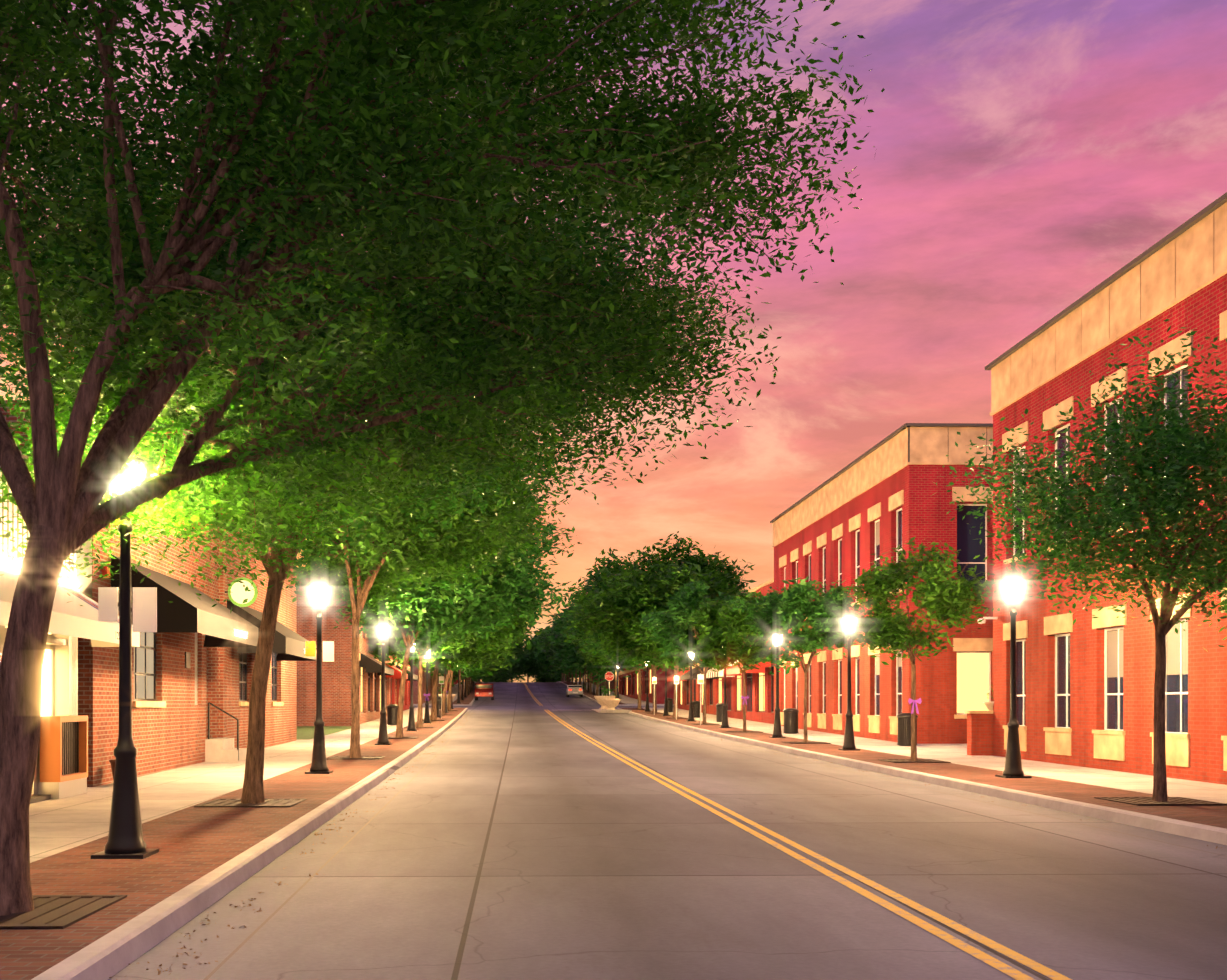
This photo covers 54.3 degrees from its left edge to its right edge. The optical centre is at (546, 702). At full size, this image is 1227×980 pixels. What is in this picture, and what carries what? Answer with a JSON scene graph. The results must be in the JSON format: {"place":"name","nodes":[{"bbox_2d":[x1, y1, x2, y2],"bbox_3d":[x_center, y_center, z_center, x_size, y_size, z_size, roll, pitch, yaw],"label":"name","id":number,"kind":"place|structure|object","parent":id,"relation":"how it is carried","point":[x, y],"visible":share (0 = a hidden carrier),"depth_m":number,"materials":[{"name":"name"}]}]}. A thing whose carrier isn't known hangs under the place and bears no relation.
{"place":"outdoors","nodes":[
{"label":"outdoors","id":0,"kind":"place"},
{"bbox_2d":[29,708,440,862],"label":"sidewalk","id":1,"kind":"structure","parent":0,"point":[56,826],"depth_m":18.60,"materials":[{"name":"concrete"}]},
{"bbox_2d":[109,759,137,780],"bbox_3d":[-7.247,1.192,20.439,0.460,0.430,0.448,0,0,-1],"label":"flower pot","id":2,"kind":"object","parent":1,"relation":"on","point":[112,761],"visible":0.21,"depth_m":20.30,"materials":[{"name":"brown"}]},
{"bbox_2d":[0,708,464,979],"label":"paver band","id":3,"kind":"object","parent":1,"relation":"on","point":[192,844],"visible":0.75,"depth_m":11.07,"materials":[{"name":"brick"}]},
{"bbox_2d":[0,895,126,928],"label":"tree grate","id":4,"kind":"object","parent":3,"relation":"on","point":[56,911],"visible":0.73,"depth_m":8.17,"materials":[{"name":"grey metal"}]},
{"bbox_2d":[91,454,158,858],"bbox_3d":[-3.935,-0.493,11.210,0.540,3.900,0.480,0,0,-1],"label":"lamp","id":5,"kind":"object","parent":3,"relation":"on","point":[125,839],"visible":0.79,"depth_m":11.16,"materials":[{"name":"black metal"}]},
{"bbox_2d":[194,798,306,807],"bbox_3d":[-4.143,1.414,16.807,1.300,0.026,1.240,0,0,-1],"label":"tree grate","id":6,"kind":"object","parent":3,"relation":"on","point":[290,802],"visible":0.67,"depth_m":16.59,"materials":[{"name":"brown metal"}]},
{"bbox_2d":[305,576,333,773],"bbox_3d":[-4.467,-0.541,23.502,0.560,3.900,0.480,0,0,-1],"label":"lamp","id":7,"kind":"object","parent":3,"relation":"on","point":[319,589],"visible":1,"depth_m":23.45,"materials":[{"name":"black metal"}]},
{"bbox_2d":[327,756,384,758],"bbox_3d":[-4.669,1.350,29.199,1.300,0.026,1.240,0,0,-1],"label":"tree grate","id":8,"kind":"object","parent":3,"relation":"on","point":[361,757],"visible":0.75,"depth_m":29.14,"materials":[{"name":"brown metal"}]},
{"bbox_2d":[375,619,391,744],"bbox_3d":[-5.045,-0.631,36.892,0.480,3.900,0.480,0,0,-1],"label":"lamp","id":9,"kind":"object","parent":3,"relation":"on","point":[383,627],"visible":1,"depth_m":36.82,"materials":[{"name":"black metal"}]},
{"bbox_2d":[405,643,417,730],"bbox_3d":[-5.576,-0.751,49.383,0.480,3.900,0.480,0,0,-1],"label":"lamp","id":10,"kind":"object","parent":3,"relation":"on","point":[411,725],"visible":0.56,"depth_m":49.32,"materials":[{"name":"black metal"}]},
{"bbox_2d":[423,650,430,722],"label":"lamp","id":11,"kind":"object","parent":3,"relation":"on","point":[427,717],"visible":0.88,"depth_m":60.31,"materials":[{"name":"black metal"}]},
{"bbox_2d":[437,676,440,717],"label":"sign post","id":12,"kind":"object","parent":3,"relation":"on","point":[438,712],"visible":0.31,"depth_m":71.30,"materials":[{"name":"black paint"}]},
{"bbox_2d":[439,675,443,717],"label":"parking sign","id":13,"kind":"object","parent":3,"relation":"on","point":[441,679],"visible":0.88,"depth_m":69.84,"materials":[{"name":"silver metal"}]},
{"bbox_2d":[387,704,397,724],"bbox_3d":[-7.436,0.578,57.844,0.620,1.000,0.620,0,0,-1],"label":"trash can","id":14,"kind":"object","parent":1,"relation":"on","point":[392,710],"visible":0.81,"depth_m":57.60,"materials":[{"name":"black paint"}]},
{"bbox_2d":[297,726,350,739],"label":"lawn","id":15,"kind":"structure","parent":0,"point":[305,732],"depth_m":50.08,"materials":[{"name":"green plant"}]},
{"bbox_2d":[424,682,464,703],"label":"sidewalk","id":16,"kind":"structure","parent":0,"point":[455,689],"depth_m":163.79,"materials":[{"name":"concrete"}]},
{"bbox_2d":[453,682,481,703],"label":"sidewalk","id":17,"kind":"structure","parent":16,"relation":"on","point":[469,698],"depth_m":126.73,"materials":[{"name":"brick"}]},
{"bbox_2d":[414,706,663,708],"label":"cross road","id":18,"kind":"structure","parent":0,"point":[533,707],"depth_m":103.06,"materials":[{"name":"grey asphalt"}]},
{"bbox_2d":[573,682,652,703],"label":"sidewalk","id":19,"kind":"structure","parent":0,"point":[626,699],"depth_m":131.55,"materials":[{"name":"concrete"}]},
{"bbox_2d":[563,682,623,703],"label":"paver band","id":20,"kind":"object","parent":19,"relation":"on","point":[586,693],"visible":0.1,"depth_m":154.22,"materials":[{"name":"brick"}]},
{"bbox_2d":[0,0,1226,681],"label":"sky","id":21,"kind":"structure","parent":0,"point":[1028,152],"materials":[{"name":"pink"}]},
{"bbox_2d":[108,682,1226,979],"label":"road","id":22,"kind":"structure","parent":0,"point":[516,844],"depth_m":10.69,"materials":[{"name":"grey asphalt"}]},
{"bbox_2d":[203,710,474,979],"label":"gutter joint","id":23,"kind":"object","parent":22,"relation":"on","point":[256,930],"visible":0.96,"depth_m":9.74,"materials":[{"name":"grey concrete"}]},
{"bbox_2d":[475,683,493,699],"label":"car","id":24,"kind":"object","parent":22,"relation":"on","point":[484,689],"visible":0.94,"depth_m":128.45,"materials":[{"name":"red metal"}]},
{"bbox_2d":[566,685,582,696],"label":"white car","id":25,"kind":"object","parent":22,"relation":"on","point":[574,689],"visible":1,"depth_m":140.11,"materials":[{"name":"white metal"}]},
{"bbox_2d":[545,710,1034,979],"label":"yellow line","id":26,"kind":"object","parent":22,"relation":"on","point":[1014,973],"visible":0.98,"depth_m":9.68,"materials":[{"name":"yellow paint"}]},
{"bbox_2d":[547,710,1071,979],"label":"yellow line","id":27,"kind":"object","parent":22,"relation":"on","point":[1026,961],"visible":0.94,"depth_m":9.68,"materials":[{"name":"yellow paint"}]},
{"bbox_2d":[620,713,1224,855],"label":"gutter joint","id":28,"kind":"object","parent":22,"relation":"on","point":[985,802],"visible":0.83,"depth_m":17.58,"materials":[{"name":"grey concrete"}]},
{"bbox_2d":[643,708,1226,803],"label":"sidewalk","id":29,"kind":"structure","parent":0,"point":[1141,783],"depth_m":26.21,"materials":[{"name":"concrete"}]},
{"bbox_2d":[664,698,672,711],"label":"trash can","id":30,"kind":"object","parent":29,"relation":"on","point":[670,704],"visible":0.65,"depth_m":83.95,"materials":[{"name":"black paint"}]},
{"bbox_2d":[692,701,699,717],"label":"trash can","id":31,"kind":"object","parent":29,"relation":"on","point":[696,708],"visible":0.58,"depth_m":70.97,"materials":[{"name":"black paint"}]},
{"bbox_2d":[716,703,727,721],"bbox_3d":[9.219,0.517,62.718,0.620,1.000,0.620,0,0,-1],"label":"trash can","id":32,"kind":"object","parent":29,"relation":"on","point":[719,709],"visible":0.6,"depth_m":62.48,"materials":[{"name":"black paint"}]},
{"bbox_2d":[783,708,798,733],"bbox_3d":[9.578,0.711,46.722,0.620,1.000,0.620,0,0,-1],"label":"trash can","id":33,"kind":"object","parent":29,"relation":"on","point":[790,720],"visible":1,"depth_m":46.48,"materials":[{"name":"black paint"}]},
{"bbox_2d":[897,713,917,745],"bbox_3d":[10.963,0.807,36.251,0.620,1.000,0.620,0,0,-1],"label":"trash can","id":34,"kind":"object","parent":29,"relation":"on","point":[904,729],"visible":0.77,"depth_m":36.04,"materials":[{"name":"black paint"}]},
{"bbox_2d":[621,708,1226,828],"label":"paver band","id":35,"kind":"object","parent":29,"relation":"on","point":[1215,816],"visible":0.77,"depth_m":21.47,"materials":[{"name":"brick"}]},
{"bbox_2d":[645,664,649,710],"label":"lamp","id":36,"kind":"object","parent":35,"relation":"on","point":[647,704],"visible":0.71,"depth_m":86.11,"materials":[{"name":"black metal"}]},
{"bbox_2d":[652,676,656,714],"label":"parking sign","id":37,"kind":"object","parent":35,"relation":"on","point":[654,680],"visible":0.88,"depth_m":78.14,"materials":[{"name":"silver metal"}]},
{"bbox_2d":[662,667,669,715],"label":"lamp","id":38,"kind":"object","parent":35,"relation":"on","point":[666,713],"visible":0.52,"depth_m":75.13,"materials":[{"name":"black metal"}]},
{"bbox_2d":[674,675,678,719],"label":"parking sign","id":39,"kind":"object","parent":35,"relation":"on","point":[676,679],"visible":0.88,"depth_m":67.14,"materials":[{"name":"silver metal"}]},
{"bbox_2d":[686,651,694,720],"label":"lamp","id":40,"kind":"object","parent":35,"relation":"on","point":[691,716],"visible":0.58,"depth_m":64.13,"materials":[{"name":"black metal"}]},
{"bbox_2d":[698,674,703,724],"bbox_3d":[7.521,-0.122,58.172,0.300,2.600,0.065,0,0,-1],"label":"parking sign","id":41,"kind":"object","parent":35,"relation":"on","point":[700,679],"visible":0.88,"depth_m":58.15,"materials":[{"name":"silver metal"}]},
{"bbox_2d":[719,644,730,727],"bbox_3d":[8.024,-0.795,53.589,0.480,3.900,0.480,0,0,-1],"label":"lamp","id":42,"kind":"object","parent":35,"relation":"on","point":[725,724],"visible":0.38,"depth_m":53.51,"materials":[{"name":"black metal"}]},
{"bbox_2d":[769,632,785,737],"bbox_3d":[8.268,-0.679,42.692,0.480,3.900,0.480,0,0,-1],"label":"lamp","id":43,"kind":"object","parent":35,"relation":"on","point":[777,731],"visible":0.75,"depth_m":42.62,"materials":[{"name":"black metal"}]},
{"bbox_2d":[783,742,830,743],"bbox_3d":[8.317,1.284,38.292,1.300,0.026,1.240,0,0,-1],"label":"tree grate","id":44,"kind":"object","parent":35,"relation":"on","point":[807,742],"visible":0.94,"depth_m":37.91,"materials":[{"name":"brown metal"}]},
{"bbox_2d":[838,611,859,750],"bbox_3d":[8.476,-0.601,33.395,0.480,3.900,0.480,0,0,-1],"label":"lamp","id":45,"kind":"object","parent":35,"relation":"on","point":[849,740],"visible":0.98,"depth_m":33.32,"materials":[{"name":"black metal"}]},
{"bbox_2d":[878,759,950,762],"bbox_3d":[8.552,1.361,27.795,1.300,0.026,1.240,0,0,-1],"label":"tree grate","id":46,"kind":"object","parent":35,"relation":"on","point":[909,761],"visible":0.88,"depth_m":27.57,"materials":[{"name":"brown metal"}]},
{"bbox_2d":[995,570,1030,777],"bbox_3d":[8.726,-0.533,22.297,0.480,3.900,0.480,0,0,-1],"label":"lamp","id":47,"kind":"object","parent":35,"relation":"on","point":[1013,766],"visible":0.98,"depth_m":22.23,"materials":[{"name":"black metal"}]},
{"bbox_2d":[1094,797,1226,805],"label":"tree grate","id":48,"kind":"object","parent":35,"relation":"on","point":[1148,801],"visible":0.79,"depth_m":16.93,"materials":[{"name":"brown metal"}]},
{"bbox_3d":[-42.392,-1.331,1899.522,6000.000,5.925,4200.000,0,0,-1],"label":"ground","id":49,"kind":"structure","parent":0,"visible":0},
{"bbox_2d":[0,450,139,803],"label":"storefront","id":50,"kind":"object","parent":49,"relation":"on","point":[61,770],"visible":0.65,"depth_m":17.60,"materials":[{"name":"beige paint"}]},
{"bbox_2d":[0,391,316,786],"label":"brick building","id":51,"kind":"structure","parent":49,"relation":"on","point":[193,658],"depth_m":25.15,"materials":[{"name":"brick"}]},
{"bbox_2d":[234,629,246,638],"bbox_3d":[-6.260,-1.407,24.440,0.008,0.140,1.290,0,0,-2],"label":"awning text","id":52,"kind":"object","parent":51,"relation":"attached to","point":[236,632],"visible":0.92,"depth_m":24.29,"materials":[{"name":"white paint"}]},
{"bbox_2d":[31,708,467,979],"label":"kerb","id":53,"kind":"structure","parent":49,"relation":"on","point":[113,952],"depth_m":9.06,"materials":[{"name":"concrete"}]},
{"bbox_2d":[297,567,389,725],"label":"building","id":54,"kind":"structure","parent":49,"relation":"on","point":[336,693],"depth_m":55.77,"materials":[{"name":"brown brick"}]},
{"bbox_2d":[359,652,417,680],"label":"shop awnings","id":55,"kind":"object","parent":54,"relation":"attached to","point":[369,664],"visible":0.69,"depth_m":60.23,"materials":[{"name":"black fabric"}]},
{"bbox_2d":[0,0,757,803],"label":"tree","id":56,"kind":"object","parent":49,"relation":"on","point":[252,790],"visible":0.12,"depth_m":14.12,"materials":[{"name":"green plant"}]},
{"bbox_2d":[197,352,583,757],"bbox_3d":[-4.235,-3.692,30.398,10.419,10.607,13.188,0,0,-1],"label":"tree","id":57,"kind":"object","parent":49,"relation":"on","point":[407,555],"visible":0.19,"depth_m":28.95,"materials":[{"name":"green plant"}]},
{"bbox_2d":[390,652,409,710],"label":"building","id":58,"kind":"structure","parent":49,"relation":"on","point":[394,688],"depth_m":82.89,"materials":[{"name":"red brick"}]},
{"bbox_2d":[413,662,440,703],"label":"building","id":59,"kind":"structure","parent":49,"relation":"on","point":[415,686],"depth_m":112.81,"materials":[{"name":"brown brick"}]},
{"bbox_2d":[331,549,543,726],"bbox_3d":[-5.001,-3.759,53.657,10.032,10.280,12.666,0,0,-1],"label":"tree","id":60,"kind":"object","parent":49,"relation":"on","point":[499,635],"visible":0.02,"depth_m":53.73,"materials":[{"name":"green plant"}]},
{"bbox_2d":[299,494,580,737],"bbox_3d":[-3.809,-4.022,41.992,10.018,11.050,12.548,0,0,-1],"label":"tree","id":61,"kind":"object","parent":49,"relation":"on","point":[434,611],"visible":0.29,"depth_m":40.69,"materials":[{"name":"green plant"}]},
{"bbox_2d":[0,0,884,915],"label":"tree","id":62,"kind":"object","parent":49,"relation":"on","point":[492,64],"visible":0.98,"depth_m":9.19,"materials":[{"name":"green plant"}]},
{"bbox_2d":[363,567,546,719],"bbox_3d":[-6.162,-3.926,64.686,12.416,10.325,13.299,0,0,-1],"label":"tree","id":63,"kind":"object","parent":49,"relation":"on","point":[465,656],"visible":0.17,"depth_m":63.54,"materials":[{"name":"green plant"}]},
{"bbox_2d":[418,617,536,709],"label":"tree","id":64,"kind":"object","parent":49,"relation":"on","point":[450,693],"depth_m":87.71,"materials":[{"name":"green plant"}]},
{"bbox_2d":[428,634,536,702],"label":"tree","id":65,"kind":"object","parent":49,"relation":"on","point":[519,648],"visible":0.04,"depth_m":113.43,"materials":[{"name":"green plant"}]},
{"bbox_2d":[447,654,519,699],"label":"tree","id":66,"kind":"object","parent":49,"relation":"on","point":[478,673],"depth_m":126.64,"materials":[{"name":"green plant"}]},
{"bbox_2d":[429,611,538,714],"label":"tree","id":67,"kind":"object","parent":49,"relation":"on","point":[445,689],"depth_m":76.82,"materials":[{"name":"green plant"}]},
{"bbox_2d":[466,657,516,695],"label":"tree","id":68,"kind":"object","parent":49,"relation":"on","point":[484,680],"depth_m":141.04,"materials":[{"name":"green plant"}]},
{"bbox_2d":[485,669,526,681],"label":"tree","id":69,"kind":"object","parent":49,"relation":"on","point":[506,676],"visible":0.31,"depth_m":346.03,"materials":[{"name":"green plant"}]},
{"bbox_2d":[508,634,555,681],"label":"tree","id":70,"kind":"object","parent":49,"relation":"on","point":[528,665],"visible":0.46,"depth_m":313.74,"materials":[{"name":"green plant"}]},
{"bbox_2d":[528,635,569,681],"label":"tree","id":71,"kind":"object","parent":49,"relation":"on","point":[533,656],"depth_m":218.19,"materials":[{"name":"green plant"}]},
{"bbox_2d":[532,621,572,683],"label":"tree","id":72,"kind":"object","parent":49,"relation":"on","point":[536,640],"depth_m":205.70,"materials":[{"name":"green plant"}]},
{"bbox_2d":[530,671,581,681],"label":"tree","id":73,"kind":"object","parent":49,"relation":"on","point":[556,677],"visible":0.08,"depth_m":352.19,"materials":[{"name":"green plant"}]},
{"bbox_2d":[534,629,586,684],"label":"tree","id":74,"kind":"object","parent":49,"relation":"on","point":[541,659],"visible":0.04,"depth_m":192.59,"materials":[{"name":"green plant"}]},
{"bbox_2d":[538,616,585,690],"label":"tree","id":75,"kind":"object","parent":49,"relation":"on","point":[555,661],"visible":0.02,"depth_m":166.24,"materials":[{"name":"green plant"}]},
{"bbox_2d":[537,619,591,693],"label":"tree","id":76,"kind":"object","parent":49,"relation":"on","point":[546,653],"visible":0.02,"depth_m":152.83,"materials":[{"name":"green plant"}]},
{"bbox_2d":[539,613,611,695],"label":"tree","id":77,"kind":"object","parent":49,"relation":"on","point":[551,652],"depth_m":137.96,"materials":[{"name":"green plant"}]},
{"bbox_2d":[541,608,620,695],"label":"tree","id":78,"kind":"object","parent":49,"relation":"on","point":[559,646],"visible":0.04,"depth_m":126.30,"materials":[{"name":"green plant"}]},
{"bbox_2d":[547,611,629,698],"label":"tree","id":79,"kind":"object","parent":49,"relation":"on","point":[571,650],"visible":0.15,"depth_m":112.00,"materials":[{"name":"green plant"}]},
{"bbox_2d":[586,671,613,691],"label":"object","id":80,"kind":"object","parent":49,"relation":"on","point":[611,684],"visible":0.06,"depth_m":180.04,"materials":[{"name":"brown brick"}]},
{"bbox_2d":[591,709,630,712],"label":"median curb","id":81,"kind":"structure","parent":49,"relation":"on","point":[611,711],"depth_m":85.64,"materials":[{"name":"concrete"}]},
{"bbox_2d":[593,680,616,708],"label":"planter","id":82,"kind":"object","parent":81,"relation":"on","point":[599,700],"visible":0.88,"depth_m":92.22,"materials":[{"name":"concrete"}]},
{"bbox_2d":[605,672,613,695],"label":"stop sign","id":83,"kind":"object","parent":81,"relation":"on","point":[608,678],"visible":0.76,"depth_m":96.10,"materials":[{"name":"red metal"}]},
{"bbox_2d":[602,686,620,709],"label":"planter","id":84,"kind":"object","parent":81,"relation":"on","point":[611,704],"visible":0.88,"depth_m":88.26,"materials":[{"name":"concrete"}]},
{"bbox_2d":[561,609,663,708],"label":"tree","id":85,"kind":"object","parent":49,"relation":"on","point":[598,659],"visible":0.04,"depth_m":90.49,"materials":[{"name":"green plant"}]},
{"bbox_2d":[557,556,702,712],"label":"tree","id":86,"kind":"object","parent":49,"relation":"on","point":[596,577],"visible":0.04,"depth_m":80.33,"materials":[{"name":"green plant"}]},
{"bbox_2d":[614,665,673,703],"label":"building","id":87,"kind":"structure","parent":49,"relation":"on","point":[627,686],"depth_m":121.59,"materials":[{"name":"red brick"}]},
{"bbox_2d":[617,704,673,705],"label":"kerb","id":88,"kind":"object","parent":49,"relation":"on","point":[637,704],"depth_m":108.20,"materials":[{"name":"concrete"}]},
{"bbox_2d":[561,531,756,717],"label":"tree","id":89,"kind":"object","parent":49,"relation":"on","point":[627,600],"visible":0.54,"depth_m":68.12,"materials":[{"name":"green plant"}]},
{"bbox_2d":[109,714,1222,979],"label":"gutter litter","id":90,"kind":"object","parent":49,"relation":"on","point":[317,874],"visible":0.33,"depth_m":12.45,"materials":[{"name":"brown plant"}]},
{"bbox_2d":[639,581,770,723],"bbox_3d":[7.999,-2.451,59.239,6.522,7.532,5.292,0,0,16],"label":"tree","id":91,"kind":"object","parent":49,"relation":"on","point":[678,633],"visible":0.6,"depth_m":58.59,"materials":[{"name":"green plant"}]},
{"bbox_2d":[677,590,748,714],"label":"building","id":92,"kind":"structure","parent":49,"relation":"on","point":[683,694],"depth_m":85.18,"materials":[{"name":"red brick"}]},
{"bbox_2d":[686,589,788,731],"bbox_3d":[8.051,-1.626,48.653,4.402,6.136,4.531,0,0,-1],"label":"tree","id":93,"kind":"object","parent":49,"relation":"on","point":[718,622],"visible":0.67,"depth_m":48.22,"materials":[{"name":"green plant"}]},
{"bbox_2d":[715,578,773,723],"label":"building","id":94,"kind":"structure","parent":49,"relation":"on","point":[760,695],"depth_m":64.41,"materials":[{"name":"red brick"}]},
{"bbox_2d":[667,657,770,681],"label":"shop awnings","id":95,"kind":"object","parent":94,"relation":"attached to","point":[711,674],"visible":0.65,"depth_m":69.68,"materials":[{"name":"red"}]},
{"bbox_2d":[731,576,858,742],"bbox_3d":[8.247,-1.250,38.249,4.048,5.584,4.177,0,0,-41],"label":"tree","id":96,"kind":"object","parent":49,"relation":"on","point":[792,606],"visible":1,"depth_m":37.36,"materials":[{"name":"green plant"}]},
{"bbox_2d":[770,423,992,743],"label":"building","id":97,"kind":"structure","parent":49,"relation":"on","point":[877,500],"depth_m":39.44,"materials":[{"name":"red brick"}]},
{"bbox_2d":[843,537,999,760],"bbox_3d":[8.667,-1.104,27.604,3.539,5.445,3.971,0,0,-1],"label":"tree","id":98,"kind":"object","parent":49,"relation":"on","point":[898,633],"visible":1,"depth_m":27.15,"materials":[{"name":"green plant"}]},
{"bbox_2d":[908,698,921,713],"bbox_3d":[8.554,0.077,27.695,0.320,0.380,0.030,0,0,-1],"label":"ribbon","id":99,"kind":"object","parent":98,"relation":"attached to","point":[910,701],"visible":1,"depth_m":27.70,"materials":[{"name":"pink fabric"}]},
{"bbox_2d":[616,708,1226,844],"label":"kerb","id":100,"kind":"structure","parent":49,"relation":"on","point":[1213,834],"depth_m":18.59,"materials":[{"name":"concrete"}]},
{"bbox_2d":[965,711,992,754],"bbox_3d":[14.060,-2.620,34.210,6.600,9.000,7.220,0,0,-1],"label":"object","id":101,"kind":"structure","parent":49,"relation":"on","point":[979,732],"depth_m":30.57,"materials":[{"name":"red brick"}]},
{"bbox_2d":[983,701,993,710],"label":"planter wall","id":102,"kind":"structure","parent":101,"relation":"on","point":[989,705],"depth_m":30.61,"materials":[{"name":"concrete"}]},
{"bbox_2d":[933,319,1226,801],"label":"tree","id":103,"kind":"object","parent":49,"relation":"on","point":[1188,444],"visible":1,"depth_m":16.48,"materials":[{"name":"green plant"}]},
{"bbox_2d":[985,192,1226,784],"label":"building","id":104,"kind":"structure","parent":49,"relation":"on","point":[1085,690],"depth_m":24.58,"materials":[{"name":"red brick"}]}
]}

